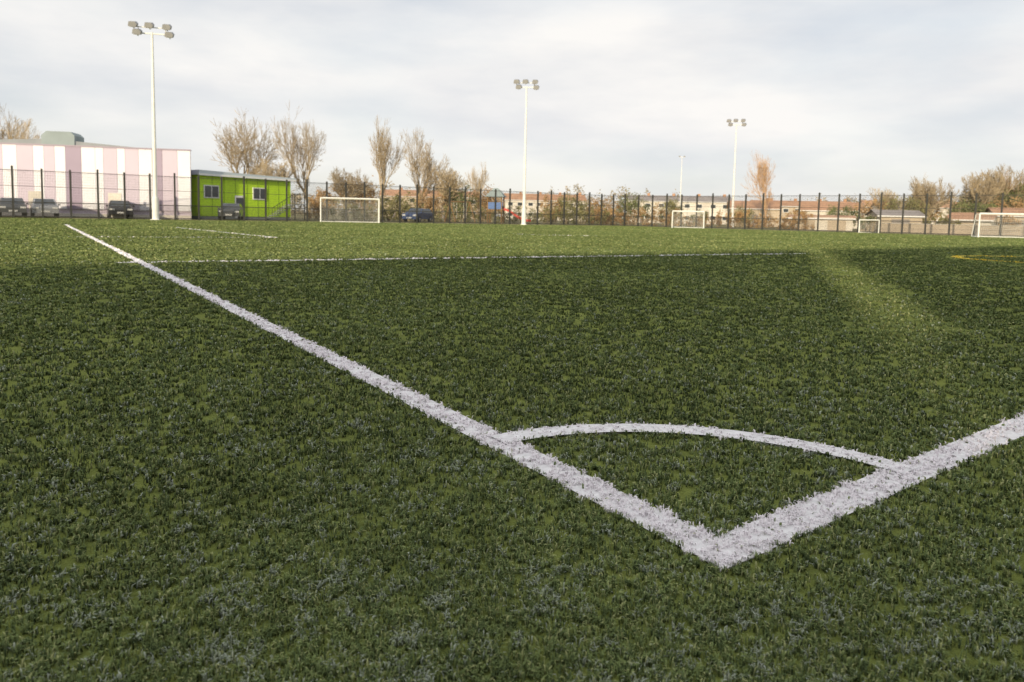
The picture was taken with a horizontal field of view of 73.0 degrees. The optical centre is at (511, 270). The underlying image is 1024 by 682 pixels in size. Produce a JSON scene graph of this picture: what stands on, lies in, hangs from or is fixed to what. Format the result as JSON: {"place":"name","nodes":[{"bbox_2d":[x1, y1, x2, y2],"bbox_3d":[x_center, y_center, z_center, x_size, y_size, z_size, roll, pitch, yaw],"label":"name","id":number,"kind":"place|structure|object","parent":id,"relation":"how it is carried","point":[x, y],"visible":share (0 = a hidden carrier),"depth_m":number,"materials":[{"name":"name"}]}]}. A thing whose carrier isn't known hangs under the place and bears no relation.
{"place":"outdoors","nodes":[
{"label":"outdoors","id":0,"kind":"place"},
{"bbox_2d":[483,188,530,223],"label":"playground tower","id":1,"kind":"structure","parent":0,"point":[499,192],"depth_m":77.94,"materials":[{"name":"blue plastic"}]},
{"bbox_2d":[2,212,1019,236],"bbox_3d":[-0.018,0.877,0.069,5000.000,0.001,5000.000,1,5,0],"label":"ground","id":2,"kind":"structure","parent":0,"point":[374,218],"depth_m":80.14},
{"bbox_2d":[0,198,26,216],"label":"parked car","id":3,"kind":"object","parent":2,"relation":"on","point":[4,207],"visible":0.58,"depth_m":52.28,"materials":[{"name":"grey paint"}]},
{"bbox_2d":[0,106,40,138],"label":"bare tree","id":4,"kind":"object","parent":2,"relation":"on","point":[2,134],"visible":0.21,"depth_m":88.37,"materials":[{"name":"brown plant"}]},
{"bbox_2d":[1,117,39,138],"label":"bare tree","id":5,"kind":"object","parent":2,"relation":"on","point":[24,132],"visible":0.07,"depth_m":84.43,"materials":[{"name":"brown plant"}]},
{"bbox_2d":[29,198,59,217],"bbox_3d":[-36.915,-4.956,54.655,2.040,1.459,4.095,-2,6,-36],"label":"parked car","id":6,"kind":"object","parent":2,"relation":"on","point":[40,205],"visible":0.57,"depth_m":53.41,"materials":[{"name":"silver paint"}]},
{"bbox_2d":[0,131,191,218],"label":"striped sports hall","id":7,"kind":"structure","parent":2,"relation":"on","point":[59,152],"depth_m":58.12,"materials":[{"name":"white metal"}]},
{"bbox_2d":[107,200,134,218],"bbox_3d":[-32.311,-5.048,57.048,2.040,1.459,4.095,-2,5,-32],"label":"parked car","id":8,"kind":"object","parent":2,"relation":"on","point":[115,202],"visible":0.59,"depth_m":55.82,"materials":[{"name":"black paint"}]},
{"bbox_2d":[217,203,242,219],"bbox_3d":[-24.502,-5.151,60.439,2.040,1.459,4.095,0,5,-16],"label":"parked car","id":9,"kind":"object","parent":2,"relation":"on","point":[236,211],"visible":0.51,"depth_m":59.42,"materials":[{"name":"grey paint"}]},
{"bbox_2d":[210,108,283,174],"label":"bare tree","id":10,"kind":"object","parent":2,"relation":"on","point":[233,153],"visible":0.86,"depth_m":87.89,"materials":[{"name":"brown plant"}]},
{"bbox_2d":[191,170,304,219],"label":"lime classroom block","id":11,"kind":"structure","parent":2,"relation":"on","point":[209,188],"depth_m":64.96,"materials":[{"name":"green metal"}]},
{"bbox_2d":[203,185,264,217],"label":"windows","id":12,"kind":"structure","parent":11,"relation":"in","point":[209,189],"depth_m":64.53,"materials":[{"name":"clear glass"}]},
{"bbox_2d":[250,156,298,177],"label":"bare tree","id":13,"kind":"object","parent":2,"relation":"on","point":[269,172],"visible":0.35,"depth_m":84.98,"materials":[{"name":"brown plant"}]},
{"bbox_2d":[271,99,326,218],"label":"bare tree","id":14,"kind":"object","parent":2,"relation":"on","point":[300,149],"visible":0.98,"depth_m":88.45,"materials":[{"name":"brown plant"}]},
{"bbox_2d":[305,186,342,219],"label":"shrub","id":15,"kind":"object","parent":2,"relation":"on","point":[317,204],"visible":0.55,"depth_m":82.86,"materials":[{"name":"orange plant"}]},
{"bbox_2d":[327,167,378,219],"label":"bare tree","id":16,"kind":"object","parent":2,"relation":"on","point":[336,179],"visible":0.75,"depth_m":83.11,"materials":[{"name":"brown plant"}]},
{"bbox_2d":[342,175,378,219],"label":"shrub","id":17,"kind":"object","parent":2,"relation":"on","point":[369,193],"visible":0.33,"depth_m":85.38,"materials":[{"name":"orange plant"}]},
{"bbox_2d":[368,115,406,217],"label":"bare tree","id":18,"kind":"object","parent":2,"relation":"on","point":[381,158],"visible":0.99,"depth_m":91.30,"materials":[{"name":"brown plant"}]},
{"bbox_2d":[376,192,415,220],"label":"shrub","id":19,"kind":"object","parent":2,"relation":"on","point":[395,204],"visible":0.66,"depth_m":83.62,"materials":[{"name":"green plant"}]},
{"bbox_2d":[402,208,432,222],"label":"parked car","id":20,"kind":"object","parent":2,"relation":"on","point":[423,215],"visible":0.65,"depth_m":72.52,"materials":[{"name":"blue paint"}]},
{"bbox_2d":[399,128,451,201],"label":"bare tree","id":21,"kind":"object","parent":2,"relation":"on","point":[426,176],"visible":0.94,"depth_m":90.75,"materials":[{"name":"brown plant"}]},
{"bbox_2d":[379,188,479,218],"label":"terraced houses","id":22,"kind":"structure","parent":2,"relation":"on","point":[391,192],"depth_m":167.76,"materials":[{"name":"brick"}]},
{"bbox_2d":[385,199,475,217],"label":"windows","id":23,"kind":"structure","parent":22,"relation":"in","point":[409,199],"depth_m":167.29,"materials":[{"name":"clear glass"}]},
{"bbox_2d":[414,187,450,220],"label":"shrub","id":24,"kind":"object","parent":2,"relation":"on","point":[436,204],"visible":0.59,"depth_m":89.20,"materials":[{"name":"orange plant"}]},
{"bbox_2d":[428,163,469,220],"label":"bare tree","id":25,"kind":"object","parent":2,"relation":"on","point":[450,178],"visible":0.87,"depth_m":90.36,"materials":[{"name":"brown plant"}]},
{"bbox_2d":[445,201,473,221],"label":"playground swing","id":26,"kind":"object","parent":2,"relation":"on","point":[463,210],"visible":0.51,"depth_m":80.65,"materials":[{"name":"metal"}]},
{"bbox_2d":[442,180,478,221],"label":"shrub","id":27,"kind":"object","parent":2,"relation":"on","point":[470,200],"visible":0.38,"depth_m":91.13,"materials":[{"name":"brown plant"}]},
{"bbox_2d":[329,197,611,224],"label":"hedge","id":28,"kind":"object","parent":2,"relation":"on","point":[483,214],"visible":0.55,"depth_m":83.43,"materials":[{"name":"brown plant"}]},
{"bbox_2d":[468,162,488,213],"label":"bare tree","id":29,"kind":"object","parent":2,"relation":"on","point":[475,184],"visible":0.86,"depth_m":119.09,"materials":[{"name":"brown plant"}]},
{"bbox_2d":[471,184,502,221],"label":"shrub","id":30,"kind":"object","parent":2,"relation":"on","point":[483,204],"visible":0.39,"depth_m":93.46,"materials":[{"name":"orange plant"}]},
{"bbox_2d":[0,217,1023,681],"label":"pitch turf","id":31,"kind":"structure","parent":2,"relation":"on","point":[684,491],"depth_m":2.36,"materials":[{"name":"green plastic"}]},
{"bbox_2d":[128,21,174,219],"bbox_3d":[-27.041,-11.202,52.231,3.104,14.726,0.801,0,5,-12],"label":"floodlight mast","id":32,"kind":"object","parent":31,"relation":"on","point":[155,198],"visible":0.98,"depth_m":52.13,"materials":[{"name":"metal"}]},
{"bbox_2d":[320,197,379,222],"bbox_3d":[-14.282,-5.333,61.057,5.059,2.154,1.683,0,5,-14],"label":"football goal","id":33,"kind":"object","parent":31,"relation":"on","point":[378,207],"visible":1,"depth_m":61.08,"materials":[{"name":"white paint"}]},
{"bbox_2d":[0,166,1023,236],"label":"fence","id":34,"kind":"object","parent":31,"relation":"on","point":[411,209],"visible":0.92,"depth_m":62.12,"materials":[{"name":"metal"}]},
{"bbox_2d":[514,79,538,224],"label":"floodlight mast","id":35,"kind":"object","parent":31,"relation":"on","point":[535,87],"visible":1,"depth_m":71.11,"materials":[{"name":"metal"}]},
{"bbox_2d":[68,226,1023,568],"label":"pitch markings","id":36,"kind":"object","parent":31,"relation":"on","point":[788,530],"visible":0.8,"depth_m":2.51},
{"bbox_2d":[671,211,704,227],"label":"football goal","id":37,"kind":"object","parent":31,"relation":"on","point":[687,214],"visible":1,"depth_m":72.94,"materials":[{"name":"white paint"}]},
{"bbox_2d":[858,219,879,232],"bbox_3d":[32.703,-4.071,63.388,1.669,1.235,0.914,4,5,30],"label":"football goal","id":38,"kind":"object","parent":31,"relation":"on","point":[863,220],"visible":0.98,"depth_m":63.57,"materials":[{"name":"white paint"}]},
{"bbox_2d":[971,213,1023,237],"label":"football goal","id":39,"kind":"object","parent":31,"relation":"on","point":[984,214],"visible":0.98,"depth_m":52.73,"materials":[{"name":"white paint"}]},
{"bbox_2d":[504,192,585,220],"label":"terraced houses","id":40,"kind":"structure","parent":2,"relation":"on","point":[529,202],"depth_m":171.30,"materials":[{"name":"brick"}]},
{"bbox_2d":[508,202,579,220],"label":"windows","id":41,"kind":"structure","parent":40,"relation":"in","point":[529,203],"depth_m":170.94,"materials":[{"name":"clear glass"}]},
{"bbox_2d":[538,193,562,223],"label":"shrub","id":42,"kind":"object","parent":2,"relation":"on","point":[545,200],"visible":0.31,"depth_m":89.62,"materials":[{"name":"orange plant"}]},
{"bbox_2d":[553,194,595,223],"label":"shrub","id":43,"kind":"object","parent":2,"relation":"on","point":[572,206],"visible":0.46,"depth_m":90.84,"materials":[{"name":"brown plant"}]},
{"bbox_2d":[581,195,618,223],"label":"shrub","id":44,"kind":"object","parent":2,"relation":"on","point":[597,206],"visible":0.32,"depth_m":94.26,"materials":[{"name":"orange plant"}]},
{"bbox_2d":[291,181,953,219],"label":"distant treeline","id":45,"kind":"object","parent":2,"relation":"on","point":[498,212],"visible":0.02,"depth_m":176.22,"materials":[{"name":"brown plant"}]},
{"bbox_2d":[291,181,970,216],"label":"distant treeline","id":46,"kind":"object","parent":2,"relation":"on","point":[567,189],"visible":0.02,"depth_m":231.55,"materials":[{"name":"brown plant"}]},
{"bbox_2d":[611,190,654,224],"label":"shrub","id":47,"kind":"object","parent":2,"relation":"on","point":[631,207],"visible":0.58,"depth_m":94.59,"materials":[{"name":"green plant"}]},
{"bbox_2d":[657,196,683,225],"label":"shrub","id":48,"kind":"object","parent":2,"relation":"on","point":[671,208],"visible":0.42,"depth_m":94.59,"materials":[{"name":"brown plant"}]},
{"bbox_2d":[679,156,684,213],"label":"lamp mast","id":49,"kind":"object","parent":2,"relation":"on","point":[680,187],"visible":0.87,"depth_m":144.96,"materials":[{"name":"metal"}]},
{"bbox_2d":[689,209,709,226],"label":"shrub","id":50,"kind":"object","parent":2,"relation":"on","point":[706,215],"visible":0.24,"depth_m":89.31,"materials":[{"name":"brown plant"}]},
{"bbox_2d":[585,202,814,229],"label":"hedge","id":51,"kind":"object","parent":2,"relation":"on","point":[754,223],"visible":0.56,"depth_m":83.39,"materials":[{"name":"orange plant"}]},
{"bbox_2d":[727,119,745,225],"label":"floodlight mast","id":52,"kind":"object","parent":2,"relation":"on","point":[742,124],"visible":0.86,"depth_m":95.93,"materials":[{"name":"metal"}]},
{"bbox_2d":[724,205,754,226],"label":"shrub","id":53,"kind":"object","parent":2,"relation":"on","point":[749,215],"visible":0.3,"depth_m":99.14,"materials":[{"name":"brown plant"}]},
{"bbox_2d":[729,209,779,226],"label":"walls","id":54,"kind":"structure","parent":2,"relation":"on","point":[758,211],"depth_m":117.27,"materials":[{"name":"beige paint"}]},
{"bbox_2d":[726,198,779,209],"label":"roof","id":55,"kind":"structure","parent":54,"relation":"on","point":[773,205],"depth_m":118.69,"materials":[{"name":"tile"}]},
{"bbox_2d":[741,151,775,226],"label":"bare tree","id":56,"kind":"object","parent":2,"relation":"on","point":[765,174],"visible":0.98,"depth_m":103.83,"materials":[{"name":"orange plant"}]},
{"bbox_2d":[785,210,812,222],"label":"shrub","id":57,"kind":"object","parent":2,"relation":"on","point":[796,214],"visible":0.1,"depth_m":88.39,"materials":[{"name":"orange plant"}]},
{"bbox_2d":[791,215,855,230],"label":"garage block","id":58,"kind":"structure","parent":2,"relation":"on","point":[841,217],"depth_m":79.51,"materials":[{"name":"tile"}]},
{"bbox_2d":[797,220,845,230],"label":"garage doors","id":59,"kind":"structure","parent":58,"relation":"in","point":[812,222],"depth_m":79.36,"materials":[{"name":"beige metal"}]},
{"bbox_2d":[807,211,860,228],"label":"walls","id":60,"kind":"structure","parent":2,"relation":"on","point":[820,213],"depth_m":115.92,"materials":[{"name":"white paint"}]},
{"bbox_2d":[800,202,862,211],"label":"roof","id":61,"kind":"structure","parent":60,"relation":"on","point":[813,204],"depth_m":117.18,"materials":[{"name":"tile"}]},
{"bbox_2d":[816,204,862,225],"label":"shrub","id":62,"kind":"object","parent":2,"relation":"on","point":[844,212],"visible":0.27,"depth_m":88.65,"materials":[{"name":"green plant"}]},
{"bbox_2d":[855,214,876,230],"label":"shrub","id":63,"kind":"object","parent":2,"relation":"on","point":[870,218],"visible":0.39,"depth_m":77.49,"materials":[{"name":"brown plant"}]},
{"bbox_2d":[853,197,895,230],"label":"shrub","id":64,"kind":"object","parent":2,"relation":"on","point":[866,208],"visible":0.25,"depth_m":85.06,"materials":[{"name":"orange plant"}]},
{"bbox_2d":[866,186,904,209],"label":"bare tree","id":65,"kind":"object","parent":2,"relation":"on","point":[886,197],"visible":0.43,"depth_m":87.23,"materials":[{"name":"brown plant"}]},
{"bbox_2d":[865,209,924,230],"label":"garage block","id":66,"kind":"structure","parent":2,"relation":"on","point":[898,217],"depth_m":77.95,"materials":[{"name":"concrete"}]},
{"bbox_2d":[891,219,909,222],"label":"windows","id":67,"kind":"structure","parent":66,"relation":"in","point":[892,220],"depth_m":77.67,"materials":[{"name":"glass"}]},
{"bbox_2d":[879,194,933,223],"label":"shrub","id":68,"kind":"object","parent":2,"relation":"on","point":[917,204],"visible":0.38,"depth_m":82.48,"materials":[{"name":"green plant"}]},
{"bbox_2d":[908,173,937,199],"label":"bare tree","id":69,"kind":"object","parent":2,"relation":"on","point":[920,187],"visible":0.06,"depth_m":90.33,"materials":[{"name":"brown plant"}]},
{"bbox_2d":[905,192,942,220],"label":"shrub","id":70,"kind":"object","parent":2,"relation":"on","point":[935,213],"visible":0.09,"depth_m":85.77,"materials":[{"name":"beige plant"}]},
{"bbox_2d":[909,175,967,220],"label":"bare tree","id":71,"kind":"object","parent":2,"relation":"on","point":[931,189],"visible":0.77,"depth_m":82.80,"materials":[{"name":"brown plant"}]},
{"bbox_2d":[935,216,961,223],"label":"shrub","id":72,"kind":"object","parent":2,"relation":"on","point":[944,219],"visible":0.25,"depth_m":73.34,"materials":[{"name":"brown plant"}]},
{"bbox_2d":[880,223,1023,236],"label":"boundary wall","id":73,"kind":"structure","parent":2,"relation":"on","point":[941,229],"depth_m":65.33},
{"bbox_2d":[922,212,982,223],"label":"hedge","id":74,"kind":"object","parent":2,"relation":"on","point":[933,218],"visible":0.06,"depth_m":78.60,"materials":[{"name":"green plant"}]},
{"bbox_2d":[944,189,991,215],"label":"shrub","id":75,"kind":"object","parent":2,"relation":"on","point":[963,203],"visible":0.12,"depth_m":83.04,"materials":[{"name":"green plant"}]},
{"bbox_2d":[944,200,1000,215],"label":"shrub","id":76,"kind":"object","parent":2,"relation":"on","point":[982,206],"visible":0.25,"depth_m":78.19,"materials":[{"name":"green plant"}]},
{"bbox_2d":[948,212,997,224],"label":"garage block","id":77,"kind":"structure","parent":2,"relation":"on","point":[968,216],"depth_m":73.91,"materials":[{"name":"tile"}]},
{"bbox_2d":[960,169,1010,212],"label":"bare tree","id":78,"kind":"object","parent":2,"relation":"on","point":[974,188],"visible":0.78,"depth_m":80.51,"materials":[{"name":"brown plant"}]},
{"bbox_2d":[970,163,1023,205],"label":"bare tree","id":79,"kind":"object","parent":2,"relation":"on","point":[1020,176],"visible":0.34,"depth_m":82.64,"materials":[{"name":"brown plant"}]},
{"bbox_2d":[985,207,1023,225],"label":"garage block","id":80,"kind":"structure","parent":2,"relation":"on","point":[1012,210],"depth_m":74.05,"materials":[{"name":"tile"}]},
{"bbox_2d":[985,196,1023,207],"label":"shrub","id":81,"kind":"object","parent":2,"relation":"on","point":[1013,204],"visible":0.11,"depth_m":78.60,"materials":[{"name":"green plant"}]},
{"bbox_2d":[986,180,1023,207],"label":"shrub","id":82,"kind":"object","parent":2,"relation":"on","point":[1011,195],"visible":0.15,"depth_m":82.16,"materials":[{"name":"green plant"}]},
{"bbox_2d":[997,215,1021,225],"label":"shrub","id":83,"kind":"object","parent":2,"relation":"on","point":[1011,222],"visible":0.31,"depth_m":70.36,"materials":[{"name":"orange plant"}]},
{"bbox_2d":[1001,167,1022,199],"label":"bare tree","id":84,"kind":"object","parent":2,"relation":"on","point":[1013,189],"visible":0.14,"depth_m":85.14,"materials":[{"name":"brown plant"}]},
{"bbox_2d":[0,0,1023,218],"label":"sky","id":85,"kind":"structure","parent":0,"point":[845,97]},
{"bbox_2d":[626,193,731,223],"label":"terraced houses","id":86,"kind":"structure","parent":0,"point":[719,204],"depth_m":157.30,"materials":[{"name":"brick"}]},
{"bbox_2d":[633,203,726,223],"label":"windows","id":87,"kind":"structure","parent":86,"relation":"in","point":[724,206],"depth_m":157.02,"materials":[{"name":"black glass"}]},
{"bbox_2d":[750,198,846,224],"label":"terraced houses","id":88,"kind":"structure","parent":0,"point":[786,205],"depth_m":160.39,"materials":[{"name":"tile"}]},
{"bbox_2d":[782,208,797,224],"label":"windows","id":89,"kind":"structure","parent":88,"relation":"in","point":[784,209],"depth_m":159.76,"materials":[{"name":"white glass"}]},
{"bbox_2d":[860,200,953,226],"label":"terraced houses","id":90,"kind":"structure","parent":0,"point":[944,210],"depth_m":158.87,"materials":[{"name":"brick"}]}
]}

